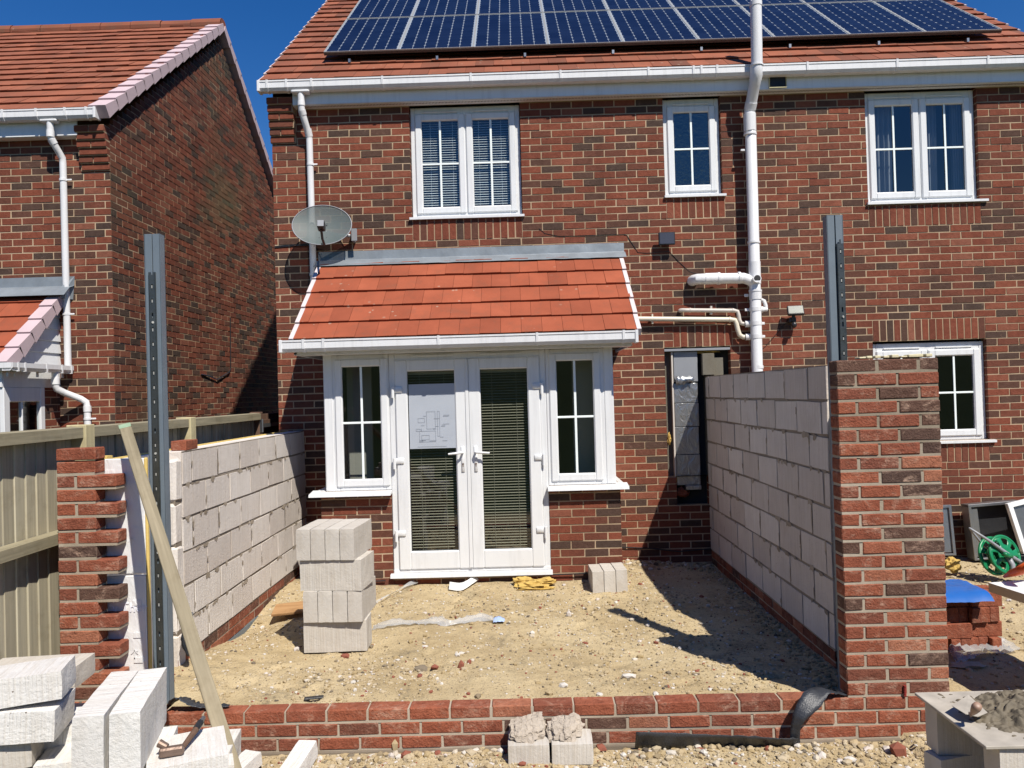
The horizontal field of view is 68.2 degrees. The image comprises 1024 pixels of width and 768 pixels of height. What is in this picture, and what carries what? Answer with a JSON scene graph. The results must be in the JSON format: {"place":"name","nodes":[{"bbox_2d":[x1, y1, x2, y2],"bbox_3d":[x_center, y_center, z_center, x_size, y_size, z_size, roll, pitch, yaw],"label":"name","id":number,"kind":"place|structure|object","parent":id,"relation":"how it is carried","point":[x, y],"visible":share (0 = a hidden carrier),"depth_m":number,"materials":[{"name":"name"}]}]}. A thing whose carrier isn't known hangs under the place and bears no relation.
{"place":"outdoors","nodes":[
{"label":"outdoors","id":0,"kind":"place"},
{"bbox_2d":[0,0,1023,167],"label":"sky","id":1,"kind":"structure","parent":0,"point":[259,31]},
{"bbox_2d":[166,557,1023,767],"bbox_3d":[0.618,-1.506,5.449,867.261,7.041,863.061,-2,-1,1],"label":"ground","id":2,"kind":"structure","parent":0,"point":[473,683],"depth_m":5.15,"materials":[{"name":"sand"}]},
{"bbox_2d":[0,276,95,431],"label":"bay extension","id":3,"kind":"object","parent":2,"relation":"on","point":[32,368],"visible":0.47,"depth_m":7.71,"materials":[{"name":"tile"}]},
{"bbox_2d":[0,387,44,431],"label":"window","id":4,"kind":"structure","parent":3,"relation":"in","point":[20,395],"depth_m":7.37,"materials":[{"name":"plastic"}]},
{"bbox_2d":[0,412,262,659],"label":"wooden fence","id":5,"kind":"object","parent":2,"relation":"on","point":[29,593],"visible":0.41,"depth_m":4.36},
{"bbox_2d":[260,413,278,433],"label":"wooden gate","id":6,"kind":"structure","parent":5,"relation":"attached to","point":[269,422],"depth_m":8.34,"materials":[{"name":"wood"}]},
{"bbox_2d":[0,18,278,427],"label":"brick house","id":7,"kind":"structure","parent":2,"relation":"on","point":[118,140],"depth_m":9.26,"materials":[{"name":"brick"}]},
{"bbox_2d":[144,234,174,703],"bbox_3d":[-2.041,0.574,4.371,0.092,2.883,0.077,-2,-1,1],"label":"steel post","id":8,"kind":"object","parent":2,"relation":"on","point":[158,425],"visible":0.74,"depth_m":4.36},
{"bbox_2d":[118,423,241,767],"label":"timber batten","id":9,"kind":"object","parent":2,"relation":"on","point":[208,691],"visible":1,"depth_m":3.51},
{"bbox_2d":[57,430,306,702],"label":"cavity wall","id":10,"kind":"structure","parent":2,"relation":"on","point":[238,511],"depth_m":5.10,"materials":[{"name":"concrete"}]},
{"bbox_2d":[56,447,104,460],"bbox_3d":[-2.400,0.388,4.211,0.217,0.067,0.104,-2,-1,-1],"label":"brick","id":11,"kind":"object","parent":10,"relation":"on","point":[81,453],"visible":1,"depth_m":4.16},
{"bbox_2d":[171,439,197,450],"bbox_3d":[-2.276,0.423,5.258,0.104,0.067,0.216,-2,-1,-2],"label":"brick","id":12,"kind":"object","parent":10,"relation":"on","point":[183,445],"visible":1,"depth_m":5.15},
{"bbox_2d":[239,750,261,767],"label":"aircrete block","id":13,"kind":"object","parent":2,"relation":"on","point":[250,759],"depth_m":3.92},
{"bbox_2d":[271,601,302,616],"bbox_3d":[-1.817,1.867,6.308,0.333,0.064,0.220,-2,-1,-6],"label":"plywood offcut","id":14,"kind":"object","parent":2,"relation":"on","point":[288,608],"visible":0.64,"depth_m":6.27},
{"bbox_2d":[280,740,317,767],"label":"aircrete block","id":15,"kind":"object","parent":2,"relation":"on","point":[303,754],"depth_m":3.90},
{"bbox_2d":[303,616,368,652],"bbox_3d":[-1.236,1.765,5.336,0.443,0.216,0.102,-2,-1,-1],"label":"aircrete block","id":16,"kind":"object","parent":2,"relation":"on","point":[335,636],"depth_m":5.29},
{"bbox_2d":[303,591,317,622],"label":"aircrete block","id":17,"kind":"object","parent":16,"relation":"on","point":[310,606],"depth_m":5.26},
{"bbox_2d":[318,591,332,622],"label":"aircrete block","id":18,"kind":"object","parent":16,"relation":"on","point":[325,606],"depth_m":5.26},
{"bbox_2d":[367,612,371,645],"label":"aircrete block","id":19,"kind":"object","parent":2,"relation":"on","point":[370,631],"depth_m":5.43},
{"bbox_2d":[333,591,347,621],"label":"aircrete block","id":20,"kind":"object","parent":19,"relation":"on","point":[340,606],"depth_m":5.25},
{"bbox_2d":[347,576,375,621],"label":"aircrete block","id":21,"kind":"object","parent":19,"relation":"on","point":[361,604],"depth_m":5.25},
{"bbox_2d":[300,557,365,590],"bbox_3d":[-1.259,1.333,5.318,0.442,0.216,0.102,-2,-1,6],"label":"aircrete block","id":22,"kind":"object","parent":21,"relation":"on","point":[332,575],"depth_m":5.27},
{"bbox_2d":[310,519,343,559],"bbox_3d":[-1.331,1.121,5.482,0.102,0.216,0.443,-2,-1,6],"label":"aircrete block","id":23,"kind":"object","parent":22,"relation":"on","point":[317,538],"depth_m":5.26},
{"bbox_2d":[325,519,356,559],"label":"aircrete block","id":24,"kind":"object","parent":22,"relation":"on","point":[332,541],"depth_m":5.26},
{"bbox_2d":[340,518,371,559],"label":"aircrete block","id":25,"kind":"object","parent":22,"relation":"on","point":[355,539],"depth_m":5.31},
{"bbox_2d":[359,554,369,586],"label":"aircrete block","id":26,"kind":"object","parent":21,"relation":"on","point":[367,565],"depth_m":5.39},
{"bbox_2d":[296,519,329,560],"bbox_3d":[-1.435,1.124,5.493,0.103,0.216,0.443,-2,-1,5],"label":"aircrete block","id":27,"kind":"object","parent":26,"relation":"on","point":[303,545],"depth_m":5.28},
{"bbox_2d":[278,243,641,584],"bbox_3d":[-0.411,0.256,8.431,3.274,3.374,3.416,-2,-1,1],"label":"bay extension","id":28,"kind":"object","parent":2,"relation":"on","point":[521,479],"visible":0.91,"depth_m":7.04,"materials":[{"name":"tile"}]},
{"bbox_2d":[332,354,391,490],"bbox_3d":[-1.400,0.360,7.073,0.526,1.265,0.081,-2,-1,1],"label":"window","id":29,"kind":"structure","parent":28,"relation":"in","point":[381,360],"depth_m":7.04,"materials":[{"name":"plastic"}]},
{"bbox_2d":[408,383,455,448],"bbox_3d":[-0.741,0.298,7.032,0.430,0.600,0.005,-2,-1,1],"label":"paper drawing","id":30,"kind":"object","parent":28,"relation":"attached to","point":[431,415],"visible":1,"depth_m":7.03},
{"bbox_2d":[391,358,472,569],"bbox_3d":[-0.744,0.744,7.034,0.716,1.950,0.173,-2,-1,1],"label":"door","id":31,"kind":"structure","parent":28,"relation":"in","point":[462,558],"depth_m":7.02,"materials":[{"name":"plastic"}]},
{"bbox_2d":[467,356,547,567],"bbox_3d":[-0.041,0.724,7.027,0.703,1.950,0.173,-2,-1,1],"label":"door","id":32,"kind":"structure","parent":28,"relation":"in","point":[534,556],"depth_m":7.01,"materials":[{"name":"plastic"}]},
{"bbox_2d":[545,348,606,485],"bbox_3d":[0.594,0.303,7.051,0.540,1.265,0.081,-2,-1,1],"label":"window","id":33,"kind":"structure","parent":28,"relation":"in","point":[599,476],"depth_m":7.02,"materials":[{"name":"plastic"}]},
{"bbox_2d":[508,729,549,764],"bbox_3d":[0.088,1.928,4.016,0.217,0.106,0.187,-2,-1,-1],"label":"aircrete block","id":34,"kind":"object","parent":2,"relation":"on","point":[537,752],"depth_m":3.92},
{"bbox_2d":[508,712,546,743],"bbox_3d":[0.084,1.842,4.029,0.211,0.130,0.178,-2,-1,1],"label":"concrete rubble","id":35,"kind":"object","parent":34,"relation":"on","point":[529,728],"visible":0.98,"depth_m":4.00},
{"bbox_2d":[512,576,556,590],"bbox_3d":[0.207,1.809,6.879,0.413,0.107,0.243,-2,-1,1],"label":"insulation wool","id":36,"kind":"object","parent":2,"relation":"on","point":[526,583],"visible":1,"depth_m":6.83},
{"bbox_2d":[164,691,925,755],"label":"brick wall","id":37,"kind":"structure","parent":2,"relation":"on","point":[615,723],"depth_m":4.12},
{"bbox_2d":[166,696,229,709],"bbox_3d":[-1.734,1.749,4.172,0.341,0.090,0.135,-2,-1,1],"label":"damp proof membrane","id":38,"kind":"object","parent":37,"relation":"on","point":[188,701],"visible":0.73,"depth_m":4.17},
{"bbox_2d":[790,686,846,742],"bbox_3d":[1.661,1.774,4.062,0.372,0.266,0.095,-1,-1,-24],"label":"damp proof membrane","id":39,"kind":"object","parent":37,"relation":"on","point":[810,701],"visible":1,"depth_m":4.02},
{"bbox_2d":[551,729,593,764],"bbox_3d":[0.317,1.921,4.014,0.217,0.106,0.188,-2,-1,2],"label":"aircrete block","id":40,"kind":"object","parent":2,"relation":"on","point":[579,751],"depth_m":3.92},
{"bbox_2d":[546,712,583,742],"bbox_3d":[0.283,1.839,4.024,0.209,0.123,0.161,-2,-1,1],"label":"concrete rubble","id":41,"kind":"object","parent":40,"relation":"on","point":[564,728],"visible":0.99,"depth_m":4.00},
{"bbox_2d":[588,564,603,592],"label":"aircrete block","id":42,"kind":"object","parent":2,"relation":"on","point":[596,577],"depth_m":6.65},
{"bbox_2d":[599,563,615,591],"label":"aircrete block","id":43,"kind":"object","parent":2,"relation":"on","point":[609,577],"depth_m":6.66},
{"bbox_2d":[611,562,627,591],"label":"aircrete block","id":44,"kind":"object","parent":2,"relation":"on","point":[620,569],"depth_m":6.66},
{"bbox_2d":[257,0,1023,563],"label":"brick house","id":45,"kind":"structure","parent":2,"relation":"on","point":[903,156],"depth_m":7.93,"materials":[{"name":"brick"}]},
{"bbox_2d":[292,205,356,245],"bbox_3d":[-1.854,-1.614,7.605,0.652,0.485,0.552,-1,-1,-22],"label":"satellite dish","id":46,"kind":"object","parent":45,"relation":"attached to","point":[324,225],"visible":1,"depth_m":7.78,"materials":[{"name":"grey"}]},
{"bbox_2d":[409,105,523,219],"bbox_3d":[-0.489,-2.342,8.010,1.207,1.204,0.145,-2,-1,1],"label":"window","id":47,"kind":"structure","parent":45,"relation":"in","point":[467,208],"depth_m":8.01,"materials":[{"name":"plastic"}]},
{"bbox_2d":[348,38,968,62],"bbox_3d":[1.577,-4.451,9.245,7.200,1.784,2.182,-2,-1,1],"label":"mounting rail","id":48,"kind":"object","parent":45,"relation":"on","point":[701,48],"visible":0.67,"depth_m":8.15,"materials":[{"name":"metal"}]},
{"bbox_2d":[324,17,410,55],"bbox_3d":[-1.639,-4.049,8.774,0.808,0.039,1.503,-2,38,1],"label":"solar panel","id":49,"kind":"object","parent":48,"relation":"attached to","point":[369,36],"visible":0.99,"depth_m":8.65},
{"bbox_2d":[347,0,417,18],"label":"solar panel","id":50,"kind":"object","parent":48,"relation":"attached to","point":[380,8],"visible":0.97,"depth_m":9.75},
{"bbox_2d":[398,14,476,52],"bbox_3d":[-0.829,-4.072,8.765,0.808,0.039,1.503,-2,38,1],"label":"solar panel","id":51,"kind":"object","parent":48,"relation":"attached to","point":[439,33],"visible":0.99,"depth_m":8.64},
{"bbox_2d":[412,0,478,16],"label":"solar panel","id":52,"kind":"object","parent":48,"relation":"attached to","point":[442,7],"visible":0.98,"depth_m":9.69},
{"bbox_2d":[477,0,541,13],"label":"solar panel","id":53,"kind":"object","parent":48,"relation":"attached to","point":[505,6],"visible":0.93,"depth_m":9.64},
{"bbox_2d":[473,12,547,50],"bbox_3d":[-0.020,-4.095,8.756,0.808,0.039,1.503,-2,38,1],"label":"solar panel","id":54,"kind":"object","parent":48,"relation":"attached to","point":[510,31],"visible":1,"depth_m":8.63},
{"bbox_2d":[540,0,607,11],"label":"solar panel","id":55,"kind":"object","parent":48,"relation":"attached to","point":[566,5],"visible":0.91,"depth_m":9.59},
{"bbox_2d":[543,10,622,47],"bbox_3d":[0.790,-4.118,8.747,0.808,0.039,1.503,-2,38,1],"label":"solar panel","id":56,"kind":"object","parent":48,"relation":"attached to","point":[595,28],"visible":1,"depth_m":8.62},
{"bbox_2d":[604,0,673,9],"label":"solar panel","id":57,"kind":"object","parent":48,"relation":"attached to","point":[628,4],"visible":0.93,"depth_m":9.53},
{"bbox_2d":[609,8,698,45],"bbox_3d":[1.599,-4.141,8.738,0.808,0.039,1.503,-2,38,1],"label":"solar panel","id":58,"kind":"object","parent":48,"relation":"attached to","point":[654,26],"visible":0.99,"depth_m":8.61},
{"bbox_2d":[668,0,739,7],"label":"solar panel","id":59,"kind":"object","parent":48,"relation":"attached to","point":[690,3],"visible":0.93,"depth_m":9.47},
{"bbox_2d":[675,6,773,42],"bbox_3d":[2.409,-4.164,8.729,0.808,0.039,1.503,-2,38,1],"label":"solar panel","id":60,"kind":"object","parent":48,"relation":"attached to","point":[714,24],"visible":0.9,"depth_m":8.64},
{"bbox_2d":[741,3,849,40],"bbox_3d":[3.219,-4.187,8.720,0.808,0.039,1.503,-2,38,1],"label":"solar panel","id":61,"kind":"object","parent":48,"relation":"attached to","point":[803,21],"visible":0.91,"depth_m":8.55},
{"bbox_2d":[807,1,925,37],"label":"solar panel","id":62,"kind":"object","parent":48,"relation":"attached to","point":[862,19],"visible":0.98,"depth_m":8.58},
{"bbox_2d":[873,0,1001,34],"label":"solar panel","id":63,"kind":"object","parent":48,"relation":"attached to","point":[935,17],"visible":0.99,"depth_m":8.57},
{"bbox_2d":[670,352,675,475],"bbox_3d":[1.699,0.337,7.973,0.015,1.340,0.060,-2,-1,1],"label":"timber batten","id":64,"kind":"object","parent":45,"relation":"attached to","point":[673,416],"visible":0.86,"depth_m":7.95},
{"bbox_2d":[673,351,697,381],"bbox_3d":[1.828,-0.182,7.991,0.252,0.320,0.055,-2,-1,1],"label":"insulation board","id":65,"kind":"object","parent":45,"relation":"attached to","point":[685,364],"visible":0.98,"depth_m":7.96,"materials":[{"name":"grey plastic"}]},
{"bbox_2d":[674,403,698,426],"bbox_3d":[1.841,0.325,7.984,0.252,0.245,0.055,-2,-1,1],"label":"insulation board","id":66,"kind":"object","parent":45,"relation":"attached to","point":[686,414],"visible":1,"depth_m":7.96,"materials":[{"name":"silver metal"}]},
{"bbox_2d":[674,383,697,402],"bbox_3d":[1.830,0.095,7.987,0.252,0.205,0.055,-2,-1,1],"label":"insulation board","id":67,"kind":"object","parent":66,"relation":"on","point":[686,393],"visible":0.98,"depth_m":7.96,"materials":[{"name":"silver metal"}]},
{"bbox_2d":[675,427,699,453],"bbox_3d":[1.842,0.595,7.981,0.252,0.285,0.055,-2,-1,1],"label":"insulation board","id":68,"kind":"object","parent":45,"relation":"attached to","point":[686,440],"visible":1,"depth_m":7.95,"materials":[{"name":"silver metal"}]},
{"bbox_2d":[676,454,700,484],"bbox_3d":[1.855,0.902,7.977,0.252,0.320,0.055,-2,-1,1],"label":"insulation board","id":69,"kind":"object","parent":45,"relation":"attached to","point":[688,472],"visible":0.92,"depth_m":7.95,"materials":[{"name":"silver metal"}]},
{"bbox_2d":[638,314,750,339],"bbox_3d":[1.744,-0.585,7.869,1.446,0.304,0.091,-2,-1,2],"label":"waste pipe","id":70,"kind":"object","parent":45,"relation":"attached to","point":[651,318],"visible":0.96,"depth_m":7.84,"materials":[{"name":"plastic"}]},
{"bbox_2d":[662,98,726,197],"bbox_3d":[1.906,-2.486,7.984,0.643,1.054,0.145,-2,-1,1],"label":"window","id":71,"kind":"structure","parent":45,"relation":"in","point":[690,126],"depth_m":8.00,"materials":[{"name":"plastic"}]},
{"bbox_2d":[678,306,749,326],"bbox_3d":[2.100,-0.695,7.870,0.728,0.234,0.094,-2,-1,4],"label":"waste pipe","id":72,"kind":"object","parent":45,"relation":"attached to","point":[710,309],"visible":1,"depth_m":7.84,"materials":[{"name":"plastic"}]},
{"bbox_2d":[687,0,764,371],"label":"soil pipe","id":73,"kind":"object","parent":45,"relation":"attached to","point":[752,279],"visible":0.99,"depth_m":7.75,"materials":[{"name":"plastic"}]},
{"bbox_2d":[787,305,804,327],"bbox_3d":[2.929,-0.693,7.833,0.164,0.233,0.151,-2,-1,9],"label":"flood light","id":74,"kind":"object","parent":45,"relation":"attached to","point":[794,311],"visible":1,"depth_m":7.79,"materials":[{"name":"white plastic"}]},
{"bbox_2d":[864,90,988,205],"bbox_3d":[4.321,-2.484,7.998,1.250,1.194,0.227,-2,-1,1],"label":"window","id":75,"kind":"structure","parent":45,"relation":"in","point":[878,106],"depth_m":7.96,"materials":[{"name":"plastic"}]},
{"bbox_2d":[873,341,996,443],"bbox_3d":[4.390,0.093,7.923,1.243,1.057,0.145,-2,-1,1],"label":"window","id":76,"kind":"structure","parent":45,"relation":"in","point":[973,348],"depth_m":7.92,"materials":[{"name":"plastic"}]},
{"bbox_2d":[635,732,798,749],"bbox_3d":[1.087,1.894,4.027,0.858,0.125,0.088,-2,-1,3],"label":"damp proof membrane","id":77,"kind":"object","parent":2,"relation":"on","point":[668,741],"visible":0.97,"depth_m":4.02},
{"bbox_2d":[703,354,949,697],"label":"cavity wall","id":78,"kind":"structure","parent":2,"relation":"on","point":[767,453],"depth_m":4.12,"materials":[{"name":"brick"}]},
{"bbox_2d":[701,353,714,374],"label":"concrete block","id":79,"kind":"structure","parent":78,"relation":"on","point":[707,364],"depth_m":7.90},
{"bbox_2d":[822,215,847,690],"bbox_3d":[1.886,0.469,4.327,0.092,2.870,0.077,-2,-1,1],"label":"steel post","id":80,"kind":"object","parent":2,"relation":"on","point":[835,298],"visible":0.36,"depth_m":4.33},
{"bbox_2d":[943,505,955,555],"bbox_3d":[4.442,1.501,7.777,0.180,0.510,0.100,-2,-1,1],"label":"metal sheet","id":81,"kind":"object","parent":2,"relation":"on","point":[949,540],"visible":0.5,"depth_m":7.77,"materials":[{"name":"metal"}]},
{"bbox_2d":[948,639,960,650],"bbox_3d":[3.027,1.793,5.261,0.067,0.104,0.217,-2,-1,1],"label":"brick","id":82,"kind":"object","parent":2,"relation":"on","point":[954,644],"visible":0.32,"depth_m":5.15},
{"bbox_2d":[947,622,972,638],"bbox_3d":[3.038,1.688,5.192,0.215,0.104,0.067,-2,-1,-2],"label":"brick","id":83,"kind":"object","parent":82,"relation":"on","point":[959,630],"visible":0.58,"depth_m":5.16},
{"bbox_2d":[970,636,978,648],"bbox_3d":[3.166,1.789,5.283,0.067,0.105,0.215,-2,-1,3],"label":"brick","id":84,"kind":"object","parent":2,"relation":"on","point":[974,643],"visible":0.3,"depth_m":5.18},
{"bbox_2d":[968,621,1001,635],"bbox_3d":[3.258,1.682,5.226,0.214,0.104,0.067,-2,-1,4],"label":"brick","id":85,"kind":"object","parent":84,"relation":"on","point":[988,629],"visible":0.66,"depth_m":5.19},
{"bbox_2d":[961,499,1023,560],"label":"metal casing","id":86,"kind":"object","parent":2,"relation":"on","point":[988,518],"visible":0.72,"depth_m":7.73,"materials":[{"name":"metal"}]},
{"bbox_2d":[968,527,1021,575],"bbox_3d":[4.688,1.508,6.861,1.125,0.475,0.352,-2,-1,9],"label":"hose reel","id":87,"kind":"object","parent":2,"relation":"on","point":[1000,555],"visible":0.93,"depth_m":6.86,"materials":[{"name":"green plastic"}]},
{"bbox_2d":[1005,499,1023,553],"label":"metal casing","id":88,"kind":"object","parent":2,"relation":"on","point":[1015,510],"visible":1,"depth_m":7.44,"materials":[{"name":"metal"}]},
{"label":"aircrete block","id":89,"kind":"object","parent":2,"relation":"on","visible":0},
{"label":"aircrete block","id":90,"kind":"object","parent":89,"relation":"on","visible":0},
{"bbox_2d":[229,753,233,767],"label":"aircrete block","id":91,"kind":"object","parent":90,"relation":"on","point":[231,762],"depth_m":2.89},
{"bbox_2d":[146,725,228,767],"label":"aircrete block","id":92,"kind":"object","parent":91,"relation":"on","point":[206,748],"depth_m":2.75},
{"bbox_2d":[156,716,205,757],"bbox_3d":[-1.203,1.312,2.810,0.094,0.056,0.239,-2,-1,23],"label":"hammer","id":93,"kind":"object","parent":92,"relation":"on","point":[166,750],"visible":1,"depth_m":2.73,"materials":[{"name":"wood"}]},
{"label":"aircrete block","id":94,"kind":"object","parent":90,"relation":"on","visible":0},
{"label":"aircrete block","id":95,"kind":"object","parent":94,"relation":"on","visible":0},
{"bbox_2d":[33,725,177,767],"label":"aircrete block","id":96,"kind":"object","parent":95,"relation":"on","point":[56,757],"depth_m":2.76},
{"bbox_2d":[42,707,80,753],"bbox_3d":[-1.788,1.339,2.911,0.302,0.101,0.203,2,-2,-19],"label":"aircrete block","id":97,"kind":"object","parent":96,"relation":"on","point":[64,738],"depth_m":2.84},
{"bbox_2d":[71,670,137,767],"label":"aircrete block","id":98,"kind":"object","parent":96,"relation":"on","point":[90,733],"depth_m":2.58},
{"bbox_2d":[109,668,165,767],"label":"aircrete block","id":99,"kind":"object","parent":96,"relation":"on","point":[137,718],"depth_m":2.66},
{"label":"aircrete block","id":100,"kind":"object","parent":2,"relation":"on","visible":0},
{"bbox_2d":[0,653,94,687],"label":"aircrete block","id":101,"kind":"object","parent":100,"relation":"on","point":[85,666],"depth_m":3.74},
{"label":"aircrete block","id":102,"kind":"object","parent":2,"relation":"on","visible":0},
{"bbox_2d":[924,749,983,767],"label":"aircrete block","id":103,"kind":"object","parent":102,"relation":"on","point":[932,759],"depth_m":3.28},
{"bbox_2d":[925,703,982,754],"bbox_3d":[2.071,1.501,3.333,0.443,0.216,0.102,-2,-1,2],"label":"aircrete block","id":104,"kind":"object","parent":103,"relation":"on","point":[944,736],"depth_m":3.29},
{"bbox_2d":[915,690,1023,749],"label":"mortar board","id":105,"kind":"object","parent":104,"relation":"on","point":[985,738],"visible":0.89,"depth_m":3.09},
{"bbox_2d":[938,689,1023,739],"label":"mortar heap","id":106,"kind":"object","parent":105,"relation":"on","point":[1004,709],"visible":0.79,"depth_m":3.15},
{"bbox_2d":[952,695,986,716],"bbox_3d":[1.897,1.314,3.132,0.109,0.085,0.265,-2,-1,6],"label":"trowel","id":107,"kind":"object","parent":106,"relation":"on","point":[968,705],"visible":1,"depth_m":3.12,"materials":[{"name":"metal"}]},
{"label":"aircrete block","id":108,"kind":"object","parent":2,"relation":"on","visible":0},
{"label":"aircrete block","id":109,"kind":"object","parent":108,"relation":"on","visible":0},
{"bbox_2d":[983,748,1023,767],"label":"aircrete block","id":110,"kind":"object","parent":109,"relation":"on","point":[1003,758],"depth_m":2.91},
{"bbox_2d":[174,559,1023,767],"bbox_3d":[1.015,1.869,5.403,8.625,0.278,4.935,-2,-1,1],"label":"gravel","id":111,"kind":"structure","parent":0,"point":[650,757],"depth_m":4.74,"materials":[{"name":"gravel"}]},
{"bbox_3d":[2.819,1.378,5.226,0.104,0.066,0.216,-1,-1,-35],"label":"brick","id":112,"kind":"object","parent":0,"visible":0},
{"bbox_2d":[945,579,993,602],"bbox_3d":[2.892,1.455,5.255,0.680,0.102,0.380,-2,-1,1],"label":"tarpaulin","id":113,"kind":"object","parent":112,"relation":"on","point":[957,590],"visible":0.27,"depth_m":5.13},
{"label":"aircrete block","id":114,"kind":"object","parent":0,"visible":0},
{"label":"aircrete block","id":115,"kind":"object","parent":114,"relation":"on","visible":0},
{"bbox_2d":[0,743,43,767],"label":"aircrete block","id":116,"kind":"object","parent":115,"relation":"on","point":[20,756],"depth_m":2.68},
{"bbox_2d":[0,688,74,744],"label":"aircrete block","id":117,"kind":"object","parent":116,"relation":"on","point":[47,721],"depth_m":2.67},
{"bbox_2d":[0,655,75,708],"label":"aircrete block","id":118,"kind":"object","parent":117,"relation":"on","point":[34,682],"depth_m":2.70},
{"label":"aircrete block","id":119,"kind":"object","parent":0,"visible":0},
{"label":"aircrete block","id":120,"kind":"object","parent":119,"relation":"on","visible":0},
{"bbox_2d":[988,580,1023,602],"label":"foam slab","id":121,"kind":"object","parent":120,"relation":"on","point":[1013,590],"depth_m":4.54,"materials":[{"name":"white"}]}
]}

